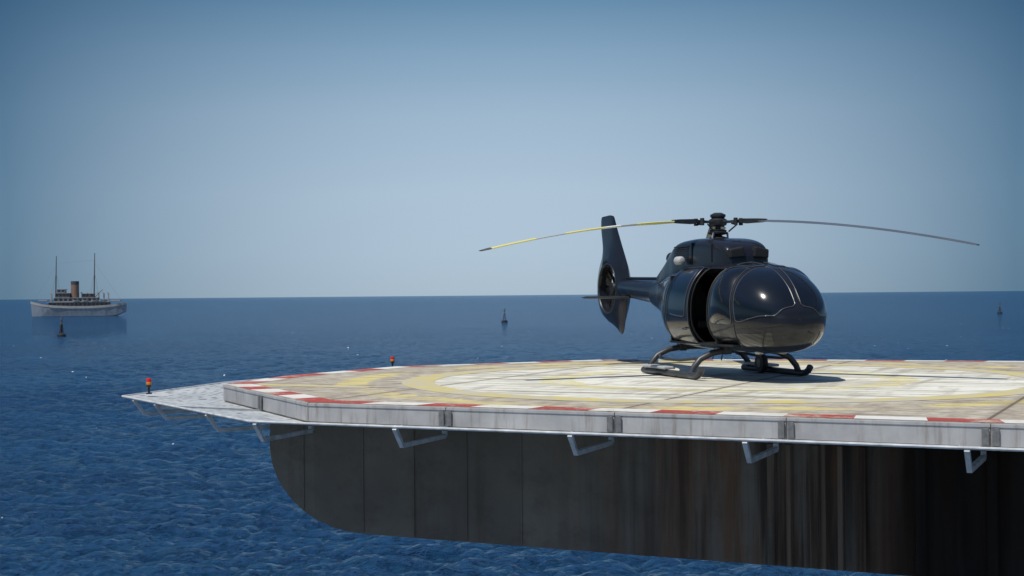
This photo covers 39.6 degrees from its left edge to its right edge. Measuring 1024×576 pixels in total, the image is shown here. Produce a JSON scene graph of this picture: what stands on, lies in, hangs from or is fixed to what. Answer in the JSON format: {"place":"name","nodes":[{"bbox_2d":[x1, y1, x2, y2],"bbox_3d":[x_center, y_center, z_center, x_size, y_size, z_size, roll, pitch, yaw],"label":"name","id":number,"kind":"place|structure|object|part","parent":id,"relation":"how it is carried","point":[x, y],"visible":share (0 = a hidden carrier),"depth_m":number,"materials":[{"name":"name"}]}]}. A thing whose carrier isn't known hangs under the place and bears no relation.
{"place":"outdoors","nodes":[
{"label":"outdoors","id":0,"kind":"place"},
{"bbox_2d":[0,291,1023,575],"bbox_3d":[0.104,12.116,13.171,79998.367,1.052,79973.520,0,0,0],"label":"sea","id":1,"kind":"structure","parent":0,"point":[100,475],"depth_m":183.38,"materials":[{"name":"liquid"}]},
{"bbox_2d":[57,317,65,336],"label":"navigation buoy","id":2,"kind":"object","parent":1,"relation":"on","point":[61,333],"visible":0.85,"depth_m":447.65,"materials":[{"name":"paint"}]},
{"bbox_2d":[30,253,126,316],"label":"steam yacht","id":3,"kind":"object","parent":1,"relation":"on","point":[65,303],"visible":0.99,"depth_m":966.27,"materials":[{"name":"paint"}]},
{"bbox_2d":[501,308,507,321],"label":"navigation buoy","id":4,"kind":"object","parent":1,"relation":"on","point":[504,319],"visible":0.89,"depth_m":619.51,"materials":[{"name":"paint"}]},
{"bbox_2d":[121,359,1023,575],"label":"helipad","id":5,"kind":"object","parent":1,"relation":"in","point":[906,467],"visible":0.93,"depth_m":20.86,"materials":[{"name":"concrete"}]},
{"bbox_2d":[146,378,151,393],"bbox_3d":[-6.954,1.875,27.242,0.120,0.310,0.117,0,0,0],"label":"edge light","id":6,"kind":"object","parent":5,"relation":"on","point":[148,383],"visible":1,"depth_m":27.21,"materials":[{"name":"metal"}]},
{"bbox_2d":[479,213,978,378],"bbox_3d":[5.113,-0.037,30.230,9.157,3.636,9.464,-1,0,18],"label":"helicopter","id":7,"kind":"object","parent":5,"relation":"on","point":[717,291],"visible":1,"depth_m":28.22,"materials":[{"name":"paint"}]},
{"bbox_3d":[3.507,0.374,28.883,0.461,1.604,1.257,0,0,-17],"label":"sliding door","id":8,"kind":"part","parent":7,"relation":"part of","materials":[{"name":"paint"}]},
{"bbox_3d":[4.173,0.143,27.125,0.659,1.117,0.817,0,0,-17],"label":"front window","id":9,"kind":"part","parent":7,"relation":"part of","materials":[{"name":"black glass"}]},
{"bbox_3d":[4.602,-0.451,27.386,0.370,0.118,0.548,0,0,-17],"label":"roof window","id":10,"kind":"part","parent":7,"relation":"part of","materials":[{"name":"black glass"}]},
{"bbox_3d":[4.518,0.959,26.400,0.236,0.283,0.775,0,0,-40],"label":"chin window","id":11,"kind":"part","parent":7,"relation":"part of","materials":[{"name":"black glass"}]},
{"bbox_3d":[5.115,-0.455,27.543,0.370,0.118,0.548,0,0,-17],"label":"roof window","id":12,"kind":"part","parent":7,"relation":"part of","materials":[{"name":"black glass"}]},
{"bbox_3d":[5.625,0.133,27.569,0.659,1.117,0.817,0,0,-17],"label":"front window","id":13,"kind":"part","parent":7,"relation":"part of","materials":[{"name":"black glass"}]},
{"bbox_3d":[5.755,0.951,26.778,0.236,0.283,0.775,-1,0,6],"label":"chin window","id":14,"kind":"part","parent":7,"relation":"part of","materials":[{"name":"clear glass"}]},
{"bbox_2d":[0,0,1023,299],"label":"sky","id":15,"kind":"structure","parent":0,"point":[196,148],"materials":[{"name":"blue"}]}
]}

